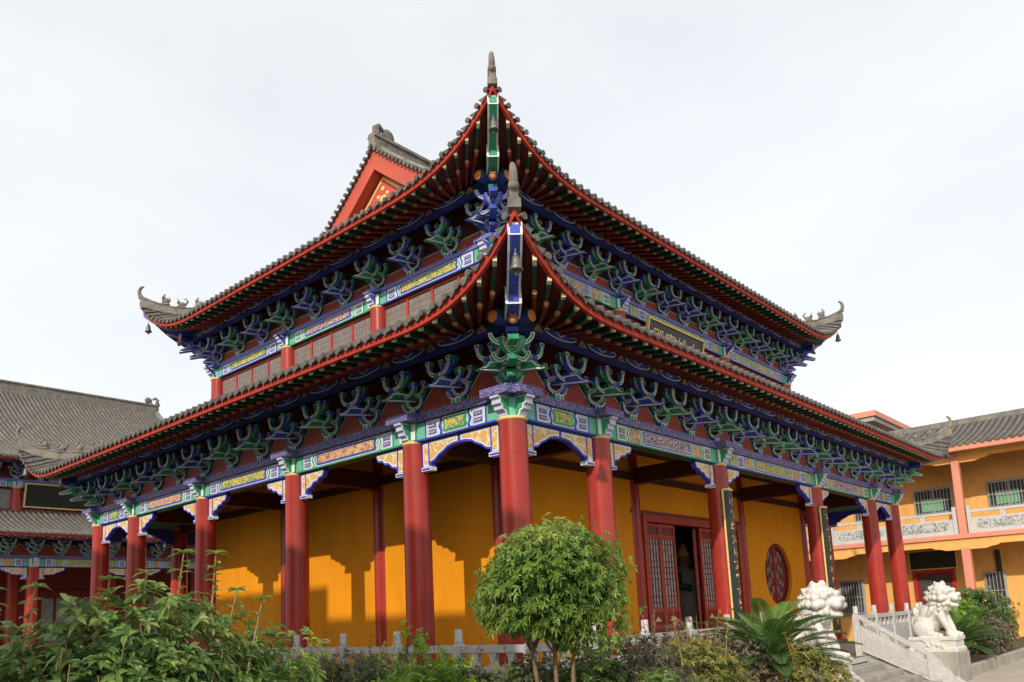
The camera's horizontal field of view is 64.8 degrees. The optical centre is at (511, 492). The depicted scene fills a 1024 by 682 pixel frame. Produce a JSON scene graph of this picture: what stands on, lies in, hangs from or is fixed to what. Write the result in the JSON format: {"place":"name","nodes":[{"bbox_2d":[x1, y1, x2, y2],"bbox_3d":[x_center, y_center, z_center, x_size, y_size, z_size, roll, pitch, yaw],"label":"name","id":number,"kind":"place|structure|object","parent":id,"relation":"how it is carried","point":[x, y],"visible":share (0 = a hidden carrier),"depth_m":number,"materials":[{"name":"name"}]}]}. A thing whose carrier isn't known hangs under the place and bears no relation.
{"place":"outdoors","nodes":[
{"label":"outdoors","id":0,"kind":"place"},
{"bbox_2d":[0,379,194,677],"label":"hall","id":1,"kind":"structure","parent":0,"point":[51,549],"depth_m":32.88,"materials":[{"name":"tile"}]},
{"bbox_2d":[23,483,96,510],"bbox_3d":[-18.128,0.251,33.387,0.267,0.960,3.700,-10,-11,41],"label":"plaque","id":2,"kind":"object","parent":1,"relation":"attached to","point":[43,496],"visible":0.49,"depth_m":32.67,"materials":[{"name":"black paint"}]},
{"bbox_2d":[36,591,89,658],"bbox_3d":[-18.059,5.529,32.794,0.120,3.050,2.200,-10,-11,41],"label":"door","id":3,"kind":"structure","parent":1,"relation":"in","point":[48,609],"depth_m":32.49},
{"bbox_2d":[145,590,169,637],"bbox_3d":[-15.590,5.836,35.559,0.120,3.050,2.200,-10,-11,41],"label":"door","id":4,"kind":"structure","parent":1,"relation":"in","point":[150,600],"depth_m":35.47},
{"bbox_2d":[15,51,951,666],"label":"temple hall","id":5,"kind":"structure","parent":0,"point":[417,405],"depth_m":15.08,"materials":[{"name":"red paint"}]},
{"bbox_2d":[22,468,29,477],"bbox_3d":[-11.695,-0.503,19.412,0.166,0.325,0.170,-10,-11,41],"label":"wind bell","id":6,"kind":"object","parent":5,"relation":"hanging from","point":[25,472],"visible":0.83,"depth_m":19.37,"materials":[{"name":"grey metal"}]},
{"bbox_2d":[145,322,151,333],"bbox_3d":[-9.070,-4.103,20.127,0.166,0.325,0.170,-10,-11,41],"label":"wind bell","id":7,"kind":"object","parent":5,"relation":"hanging from","point":[148,329],"visible":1,"depth_m":20.09,"materials":[{"name":"grey metal"}]},
{"bbox_2d":[488,114,498,133],"bbox_3d":[-0.284,-5.687,12.456,0.166,0.325,0.170,-10,-11,41],"label":"wind bell","id":8,"kind":"object","parent":5,"relation":"hanging from","point":[493,128],"visible":1,"depth_m":12.42,"materials":[{"name":"grey metal"}]},
{"bbox_2d":[509,248,523,275],"bbox_3d":[0.044,-2.620,9.163,0.166,0.325,0.170,-10,-11,41],"label":"wind bell","id":9,"kind":"object","parent":5,"relation":"hanging from","point":[516,268],"visible":1,"depth_m":9.12,"materials":[{"name":"grey metal"}]},
{"bbox_2d":[647,523,666,647],"bbox_3d":[2.903,2.005,16.298,0.060,2.770,0.580,-10,-11,41],"label":"door leaf","id":10,"kind":"structure","parent":5,"relation":"in","point":[654,539],"depth_m":16.38,"materials":[{"name":"red paint"}]},
{"bbox_2d":[660,524,681,631],"bbox_3d":[3.292,2.053,16.733,0.060,2.770,0.580,-10,-11,41],"label":"door leaf","id":11,"kind":"structure","parent":5,"relation":"in","point":[667,533],"depth_m":16.79,"materials":[{"name":"red paint"}]},
{"bbox_2d":[646,316,704,351],"bbox_3d":[3.636,-3.185,17.991,0.264,0.912,2.416,-10,-11,41],"label":"plaque","id":12,"kind":"object","parent":5,"relation":"attached to","point":[665,329],"visible":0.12,"depth_m":17.89,"materials":[{"name":"black paint"}]},
{"bbox_2d":[692,529,702,628],"bbox_3d":[4.176,2.220,18.094,0.060,2.770,0.580,-4,-9,10],"label":"door leaf","id":13,"kind":"structure","parent":5,"relation":"in","point":[693,530],"depth_m":17.91,"materials":[{"name":"red paint"}]},
{"bbox_2d":[697,528,716,635],"bbox_3d":[4.397,2.190,17.970,0.060,2.770,0.580,-10,-11,41],"label":"door leaf","id":14,"kind":"structure","parent":5,"relation":"in","point":[703,535],"depth_m":17.95,"materials":[{"name":"red paint"}]},
{"bbox_2d":[721,488,743,623],"bbox_3d":[4.019,1.317,14.544,0.113,2.795,0.384,-10,-11,41],"label":"couplet board","id":15,"kind":"object","parent":5,"relation":"attached to","point":[731,550],"visible":0.78,"depth_m":14.50,"materials":[{"name":"black paint"}]},
{"bbox_2d":[818,506,839,630],"bbox_3d":[7.103,1.700,17.996,0.113,2.795,0.384,-10,-11,41],"label":"couplet board","id":16,"kind":"object","parent":5,"relation":"attached to","point":[827,553],"visible":0.81,"depth_m":17.97,"materials":[{"name":"black paint"}]},
{"bbox_2d":[835,332,840,342],"bbox_3d":[9.419,-4.482,23.320,0.166,0.325,0.170,-10,-11,41],"label":"wind bell","id":17,"kind":"object","parent":5,"relation":"hanging from","point":[838,339],"visible":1,"depth_m":23.28,"materials":[{"name":"grey metal"}]},
{"bbox_2d":[0,0,1023,426],"label":"sky","id":18,"kind":"structure","parent":0,"point":[867,156],"materials":[{"name":"white"}]},
{"bbox_2d":[676,544,703,627],"bbox_3d":[4.196,2.234,19.354,0.790,2.000,1.053,-10,-11,41],"label":"guardian statue","id":19,"kind":"object","parent":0,"point":[687,591],"visible":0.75,"depth_m":19.09,"materials":[{"name":"black fabric"}]},
{"bbox_2d":[783,580,855,681],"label":"stone lion","id":20,"kind":"object","parent":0,"point":[821,597],"visible":0.41,"depth_m":12.10},
{"bbox_2d":[749,641,910,680],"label":"terrace","id":21,"kind":"structure","parent":0,"point":[850,648],"depth_m":17.91,"materials":[{"name":"stone"}]},
{"bbox_2d":[78,629,524,681],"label":"stone balustrade","id":22,"kind":"object","parent":21,"relation":"on","point":[492,651],"visible":0.23,"depth_m":10.46,"materials":[{"name":"stone"}]},
{"bbox_2d":[523,612,762,679],"bbox_3d":[2.283,2.352,11.653,0.130,1.060,6.305,-10,-11,41],"label":"stone balustrade","id":23,"kind":"object","parent":21,"relation":"on","point":[542,647],"visible":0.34,"depth_m":10.96,"materials":[{"name":"stone"}]},
{"bbox_2d":[852,602,922,655],"bbox_3d":[9.532,3.252,19.770,0.130,1.060,6.305,-10,-11,41],"label":"stone balustrade","id":24,"kind":"object","parent":21,"relation":"on","point":[901,627],"visible":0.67,"depth_m":19.02,"materials":[{"name":"stone"}]},
{"bbox_2d":[903,636,1023,670],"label":"garden soil","id":25,"kind":"structure","parent":0,"point":[977,657],"depth_m":22.15,"materials":[{"name":"brown soil"}]},
{"bbox_2d":[952,600,980,644],"bbox_3d":[11.743,3.494,21.224,1.347,1.629,1.196,0,-9,-15],"label":"bed shrub","id":26,"kind":"object","parent":25,"relation":"on","point":[962,611],"visible":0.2,"depth_m":21.04,"materials":[{"name":"green plant"}]},
{"bbox_2d":[940,606,1013,659],"bbox_3d":[11.001,3.547,19.982,2.417,1.566,2.441,-10,-11,41],"label":"sago palm","id":27,"kind":"object","parent":25,"relation":"on","point":[962,624],"visible":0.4,"depth_m":19.66,"materials":[{"name":"green plant"}]},
{"bbox_2d":[951,586,1021,653],"bbox_3d":[12.759,3.642,22.201,1.855,2.135,1.800,-1,-9,-10],"label":"bed shrub","id":28,"kind":"object","parent":25,"relation":"on","point":[976,598],"visible":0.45,"depth_m":21.84,"materials":[{"name":"green plant"}]},
{"bbox_2d":[977,609,1011,655],"bbox_3d":[12.813,3.753,21.532,0.908,1.270,1.519,-10,-11,41],"label":"bed shrub","id":29,"kind":"object","parent":25,"relation":"on","point":[998,623],"visible":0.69,"depth_m":21.25,"materials":[{"name":"green plant"}]},
{"bbox_2d":[987,592,1020,649],"bbox_3d":[13.917,3.668,23.087,1.474,1.654,1.026,2,-10,-31],"label":"bed shrub","id":30,"kind":"object","parent":25,"relation":"on","point":[1013,633],"visible":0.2,"depth_m":22.90,"materials":[{"name":"green plant"}]},
{"bbox_2d":[967,658,1023,681],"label":"courtyard","id":31,"kind":"structure","parent":0,"point":[1012,672],"depth_m":18.02,"materials":[{"name":"beige concrete"}]},
{"bbox_2d":[852,662,942,681],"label":"steps","id":32,"kind":"structure","parent":31,"relation":"on","point":[872,672],"depth_m":16.05,"materials":[{"name":"stone"}]},
{"bbox_2d":[859,615,965,681],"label":"stair balustrade","id":33,"kind":"object","parent":31,"relation":"on","point":[884,647],"visible":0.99,"depth_m":16.82,"materials":[{"name":"stone"}]},
{"bbox_2d":[908,650,972,681],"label":"pedestal","id":34,"kind":"object","parent":31,"relation":"on","point":[958,664],"visible":0.41,"depth_m":16.83,"materials":[{"name":"stone"}]},
{"bbox_2d":[908,581,966,652],"bbox_3d":[9.182,2.678,17.473,1.063,1.513,0.805,-10,-11,41],"label":"stone lion","id":35,"kind":"object","parent":34,"relation":"on","point":[930,617],"visible":0.91,"depth_m":17.25},
{"bbox_2d":[971,647,1023,676],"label":"bed kerb","id":36,"kind":"structure","parent":31,"relation":"on","point":[984,666],"depth_m":19.73,"materials":[{"name":"stone"}]},
{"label":"garden soil","id":37,"kind":"structure","parent":0,"visible":0},
{"bbox_2d":[204,639,281,679],"bbox_3d":[-3.852,2.960,11.545,1.838,1.675,1.696,-5,-9,16],"label":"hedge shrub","id":38,"kind":"object","parent":37,"relation":"on","point":[244,662],"visible":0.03,"depth_m":11.48,"materials":[{"name":"green plant"}]},
{"bbox_2d":[253,631,353,681],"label":"hedge shrub","id":39,"kind":"object","parent":37,"relation":"on","point":[301,678],"visible":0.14,"depth_m":10.48,"materials":[{"name":"green plant"}]},
{"bbox_2d":[317,634,415,681],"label":"hedge shrub","id":40,"kind":"object","parent":37,"relation":"on","point":[340,673],"visible":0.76,"depth_m":9.66,"materials":[{"name":"green plant"}]},
{"bbox_2d":[390,620,432,678],"bbox_3d":[-1.106,2.235,9.018,0.556,1.618,0.494,-2,-9,-5],"label":"fern shrub","id":41,"kind":"object","parent":37,"relation":"on","point":[419,647],"visible":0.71,"depth_m":9.03,"materials":[{"name":"green plant"}]},
{"bbox_2d":[394,644,457,680],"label":"hedge shrub","id":42,"kind":"object","parent":37,"relation":"on","point":[421,670],"visible":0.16,"depth_m":8.93,"materials":[{"name":"green plant"}]},
{"bbox_2d":[371,636,482,681],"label":"lime shrub","id":43,"kind":"object","parent":37,"relation":"on","point":[447,674],"visible":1,"depth_m":8.01,"materials":[{"name":"green plant"}]},
{"bbox_2d":[436,638,511,681],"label":"hedge shrub","id":44,"kind":"object","parent":37,"relation":"on","point":[479,674],"visible":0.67,"depth_m":8.67,"materials":[{"name":"green plant"}]},
{"bbox_2d":[485,642,568,681],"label":"leafy shrub","id":45,"kind":"object","parent":37,"relation":"on","point":[513,673],"visible":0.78,"depth_m":8.25,"materials":[{"name":"green plant"}]},
{"bbox_2d":[465,512,645,681],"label":"round tree","id":46,"kind":"object","parent":37,"relation":"on","point":[554,586],"visible":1,"depth_m":7.31,"materials":[{"name":"green plant"}]},
{"bbox_2d":[533,644,628,681],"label":"green shrub","id":47,"kind":"object","parent":37,"relation":"on","point":[585,673],"visible":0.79,"depth_m":8.01,"materials":[{"name":"green plant"}]},
{"bbox_2d":[558,634,635,680],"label":"hedge shrub","id":48,"kind":"object","parent":37,"relation":"on","point":[578,664],"visible":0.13,"depth_m":8.90,"materials":[{"name":"green plant"}]},
{"bbox_2d":[579,609,710,681],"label":"nandina shrub","id":49,"kind":"object","parent":37,"relation":"on","point":[643,659],"visible":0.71,"depth_m":8.58,"materials":[{"name":"green plant"}]},
{"bbox_2d":[633,668,700,681],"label":"green shrub","id":50,"kind":"object","parent":37,"relation":"on","point":[660,675],"visible":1,"depth_m":7.76,"materials":[{"name":"green plant"}]},
{"bbox_2d":[663,616,696,663],"bbox_3d":[2.263,2.401,10.718,0.561,1.490,0.575,-10,-11,41],"label":"tall stem shrub","id":51,"kind":"object","parent":37,"relation":"on","point":[682,637],"visible":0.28,"depth_m":10.78,"materials":[{"name":"green plant"}]},
{"bbox_2d":[654,605,757,681],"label":"amber shrub","id":52,"kind":"object","parent":37,"relation":"on","point":[713,660],"visible":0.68,"depth_m":9.33,"materials":[{"name":"green plant"}]},
{"bbox_2d":[689,623,779,681],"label":"dusky shrub","id":53,"kind":"object","parent":37,"relation":"on","point":[739,643],"visible":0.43,"depth_m":10.41,"materials":[{"name":"green plant"}]},
{"bbox_2d":[692,597,862,681],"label":"sago palm","id":54,"kind":"object","parent":37,"relation":"on","point":[770,628],"visible":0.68,"depth_m":10.65,"materials":[{"name":"green plant"}]},
{"bbox_2d":[775,623,859,681],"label":"golden shrub","id":55,"kind":"object","parent":37,"relation":"on","point":[799,668],"visible":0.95,"depth_m":10.05,"materials":[{"name":"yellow plant"}]},
{"label":"ground","id":56,"kind":"structure","parent":0,"visible":0},
{"bbox_2d":[0,549,333,681],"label":"leafy bush","id":57,"kind":"object","parent":56,"relation":"on","point":[166,655],"visible":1,"depth_m":4.25,"materials":[{"name":"green plant"}]},
{"bbox_2d":[850,410,911,431],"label":"stair tower","id":58,"kind":"structure","parent":56,"relation":"on","point":[880,420],"depth_m":39.59,"materials":[{"name":"paint"}]},
{"bbox_2d":[806,408,1023,643],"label":"wing building","id":59,"kind":"structure","parent":56,"relation":"on","point":[965,500],"depth_m":31.43,"materials":[{"name":"paint"}]},
{"bbox_2d":[839,579,867,615],"bbox_3d":[14.550,4.485,34.459,1.033,1.507,0.160,-10,-11,41],"label":"window","id":60,"kind":"structure","parent":59,"relation":"in","point":[853,591],"depth_m":34.46,"materials":[{"name":"metal"}]},
{"bbox_2d":[854,514,861,521],"bbox_3d":[15.246,0.699,34.258,1.458,1.106,0.160,-10,-11,41],"label":"window","id":61,"kind":"structure","parent":59,"relation":"in","point":[858,517],"depth_m":34.60,"materials":[{"name":"metal"}]},
{"bbox_2d":[908,550,957,570],"bbox_3d":[16.954,2.712,32.536,1.774,0.778,0.091,-10,-11,41],"label":"plaque","id":62,"kind":"object","parent":59,"relation":"on","point":[930,559],"visible":0.82,"depth_m":32.53,"materials":[{"name":"black paint"}]},
{"bbox_2d":[912,486,953,515],"bbox_3d":[17.059,0.372,32.674,1.458,1.106,0.160,-10,-11,41],"label":"window","id":63,"kind":"structure","parent":59,"relation":"in","point":[939,499],"depth_m":32.69,"materials":[{"name":"metal"}]},
{"bbox_2d":[912,568,957,604],"bbox_3d":[17.047,4.708,32.258,1.567,3.256,0.081,-10,-11,41],"label":"door","id":64,"kind":"structure","parent":59,"relation":"in","point":[922,579],"depth_m":32.58,"materials":[{"name":"red paint"}]},
{"bbox_2d":[984,570,1010,607],"bbox_3d":[18.590,3.756,30.932,0.729,1.507,0.160,-10,-11,41],"label":"window","id":65,"kind":"structure","parent":59,"relation":"in","point":[991,579],"depth_m":31.02,"materials":[{"name":"metal"}]},
{"bbox_2d":[986,477,1023,507],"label":"window","id":66,"kind":"structure","parent":59,"relation":"in","point":[1010,491],"depth_m":31.02,"materials":[{"name":"metal"}]}
]}

